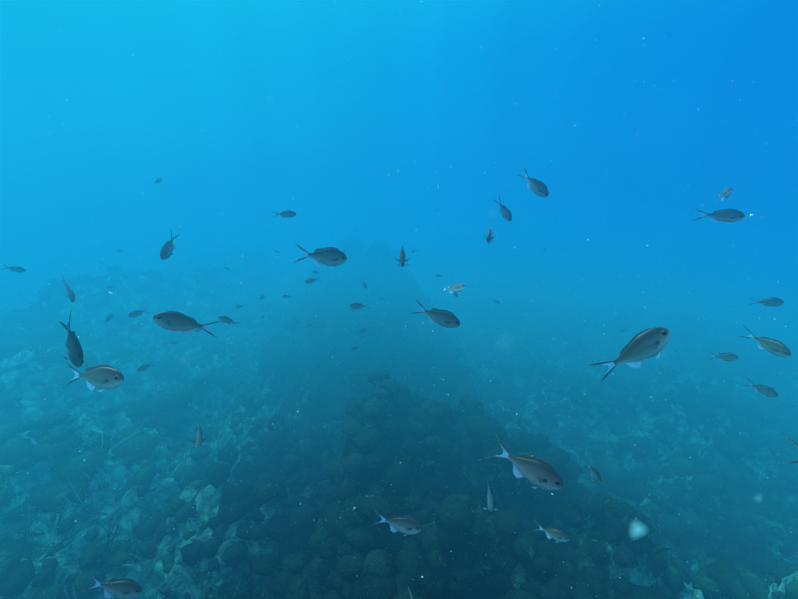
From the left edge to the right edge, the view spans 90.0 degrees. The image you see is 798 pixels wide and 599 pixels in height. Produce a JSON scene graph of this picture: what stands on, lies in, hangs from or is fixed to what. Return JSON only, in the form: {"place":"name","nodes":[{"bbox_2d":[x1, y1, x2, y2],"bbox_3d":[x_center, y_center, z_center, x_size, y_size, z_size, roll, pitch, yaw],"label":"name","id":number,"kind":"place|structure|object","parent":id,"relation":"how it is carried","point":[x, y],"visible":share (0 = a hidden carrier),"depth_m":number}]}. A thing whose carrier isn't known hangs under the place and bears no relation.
{"place":"outdoors","nodes":[
{"label":"outdoors","id":0,"kind":"place"},
{"bbox_2d":[1,264,25,272],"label":"fish","id":1,"kind":"object","parent":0,"point":[18,269],"visible":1,"depth_m":2.30},
{"bbox_2d":[59,274,74,301],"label":"fish","id":2,"kind":"object","parent":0,"point":[71,294],"visible":1,"depth_m":1.43},
{"bbox_2d":[59,307,83,366],"bbox_3d":[-0.538,0.069,0.656,0.023,0.105,0.043,-2,29,-14],"label":"fish","id":3,"kind":"object","parent":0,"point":[74,348],"visible":1,"depth_m":0.66},
{"bbox_2d":[64,361,123,391],"bbox_3d":[-0.444,0.112,0.579,0.105,0.041,0.029,3,3,11],"label":"fish","id":4,"kind":"object","parent":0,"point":[102,377],"visible":1,"depth_m":0.57},
{"bbox_2d":[102,314,113,322],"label":"fish","id":5,"kind":"object","parent":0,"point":[109,317],"visible":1,"depth_m":2.87},
{"bbox_2d":[81,572,141,598],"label":"fish","id":6,"kind":"object","parent":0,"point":[123,588],"visible":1,"depth_m":0.78},
{"bbox_2d":[128,306,149,317],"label":"fish","id":7,"kind":"object","parent":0,"point":[134,313],"visible":1,"depth_m":2.22},
{"bbox_2d":[137,360,153,371],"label":"fish","id":8,"kind":"object","parent":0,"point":[142,368],"visible":1,"depth_m":2.42},
{"bbox_2d":[160,231,177,259],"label":"fish","id":9,"kind":"object","parent":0,"point":[167,248],"visible":1,"depth_m":1.21},
{"bbox_2d":[153,311,219,336],"bbox_3d":[-0.353,0.042,0.669,0.105,0.036,0.028,17,-4,-35],"label":"fish","id":10,"kind":"object","parent":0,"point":[171,321],"visible":1,"depth_m":0.66},
{"bbox_2d":[189,416,208,447],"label":"fish","id":11,"kind":"object","parent":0,"point":[198,439],"visible":1,"depth_m":0.75},
{"bbox_2d":[218,316,241,326],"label":"fish","id":12,"kind":"object","parent":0,"point":[225,319],"visible":1,"depth_m":1.82},
{"bbox_2d":[272,210,295,217],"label":"fish","id":13,"kind":"object","parent":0,"point":[287,214],"visible":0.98,"depth_m":1.73},
{"bbox_2d":[305,277,319,283],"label":"fish","id":14,"kind":"object","parent":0,"point":[310,280],"visible":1,"depth_m":2.48},
{"bbox_2d":[292,242,346,267],"bbox_3d":[-0.154,-0.085,0.785,0.105,0.043,0.026,5,11,-16],"label":"fish","id":15,"kind":"object","parent":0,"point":[331,257],"visible":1,"depth_m":0.79},
{"bbox_2d":[351,344,363,350],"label":"fish","id":16,"kind":"object","parent":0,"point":[355,348],"visible":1,"depth_m":3.23},
{"bbox_2d":[350,302,370,309],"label":"fish","id":17,"kind":"object","parent":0,"point":[356,305],"visible":1,"depth_m":1.91},
{"bbox_2d":[361,277,366,288],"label":"fish","id":18,"kind":"object","parent":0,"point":[364,285],"visible":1,"depth_m":3.22},
{"bbox_2d":[371,510,420,535],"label":"fish","id":19,"kind":"object","parent":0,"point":[406,525],"visible":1,"depth_m":0.82},
{"bbox_2d":[0,204,797,598],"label":"seabed","id":20,"kind":"structure","parent":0,"point":[546,294],"depth_m":8.04},
{"bbox_2d":[0,244,684,598],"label":"rocks","id":21,"kind":"object","parent":20,"relation":"on","point":[513,487],"visible":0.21,"depth_m":3.70},
{"bbox_2d":[0,247,797,598],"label":"algae clumps","id":22,"kind":"object","parent":20,"relation":"on","point":[688,525],"visible":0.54,"depth_m":6.16},
{"bbox_2d":[0,263,797,598],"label":"algae tufts","id":23,"kind":"object","parent":20,"relation":"on","point":[178,509],"visible":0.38,"depth_m":5.50},
{"bbox_2d":[180,236,671,598],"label":"rock mound","id":24,"kind":"object","parent":20,"relation":"on","point":[409,564],"visible":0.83,"depth_m":3.49},
{"bbox_2d":[0,0,797,598],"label":"marine snow","id":25,"kind":"structure","parent":0,"point":[422,248],"depth_m":3.88},
{"bbox_2d":[0,0,797,248],"label":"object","id":26,"kind":"structure","parent":0,"point":[364,165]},
{"bbox_2d":[395,245,409,266],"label":"fish","id":27,"kind":"object","parent":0,"point":[402,260],"visible":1,"depth_m":0.78},
{"bbox_2d":[410,298,459,327],"bbox_3d":[0.073,0.032,0.802,0.105,0.037,0.029,22,9,4],"label":"fish","id":28,"kind":"object","parent":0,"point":[442,318],"visible":0.98,"depth_m":0.80},
{"bbox_2d":[440,283,464,293],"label":"fish","id":29,"kind":"object","parent":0,"point":[457,287],"visible":1,"depth_m":1.49},
{"bbox_2d":[481,470,498,511],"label":"fish","id":30,"kind":"object","parent":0,"point":[490,503],"visible":1,"depth_m":0.67},
{"bbox_2d":[484,224,495,242],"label":"fish","id":31,"kind":"object","parent":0,"point":[489,237],"visible":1,"depth_m":1.07},
{"bbox_2d":[493,195,511,220],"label":"fish","id":32,"kind":"object","parent":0,"point":[505,211],"visible":0.98,"depth_m":1.45},
{"bbox_2d":[485,433,562,489],"bbox_3d":[0.172,0.228,0.549,0.105,0.041,0.033,25,5,22],"label":"fish","id":33,"kind":"object","parent":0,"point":[540,473],"visible":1,"depth_m":0.54},
{"bbox_2d":[516,167,548,196],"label":"fish","id":34,"kind":"object","parent":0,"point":[538,188],"visible":1,"depth_m":1.07},
{"bbox_2d":[535,521,568,542],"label":"fish","id":35,"kind":"object","parent":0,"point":[557,535],"visible":1,"depth_m":1.18},
{"bbox_2d":[584,458,601,482],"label":"fish","id":36,"kind":"object","parent":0,"point":[595,475],"visible":1,"depth_m":1.14},
{"bbox_2d":[588,327,670,382],"bbox_3d":[0.291,0.069,0.498,0.105,0.038,0.023,-35,0,9],"label":"fish","id":37,"kind":"object","parent":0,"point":[638,349],"visible":1,"depth_m":0.49},
{"bbox_2d":[634,526,641,532],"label":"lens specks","id":38,"kind":"object","parent":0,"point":[637,529],"visible":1,"depth_m":0.05},
{"bbox_2d":[692,209,744,222],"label":"fish","id":39,"kind":"object","parent":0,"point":[728,215],"visible":1,"depth_m":0.98},
{"bbox_2d":[708,351,738,361],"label":"fish","id":40,"kind":"object","parent":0,"point":[728,356],"visible":0.98,"depth_m":1.68},
{"bbox_2d":[716,186,732,201],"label":"fish","id":41,"kind":"object","parent":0,"point":[727,192],"visible":1,"depth_m":1.26},
{"bbox_2d":[742,377,777,397],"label":"fish","id":42,"kind":"object","parent":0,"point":[765,390],"visible":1,"depth_m":1.48},
{"bbox_2d":[736,326,790,356],"bbox_3d":[0.850,0.100,0.926,0.036,0.037,0.105,-1,29,-18],"label":"fish","id":43,"kind":"object","parent":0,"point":[776,347],"visible":1,"depth_m":0.91},
{"bbox_2d":[747,297,783,306],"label":"fish","id":44,"kind":"object","parent":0,"point":[772,301],"visible":1,"depth_m":1.51},
{"bbox_2d":[783,437,797,464],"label":"fish","id":45,"kind":"object","parent":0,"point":[794,461],"visible":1,"depth_m":0.53}
]}

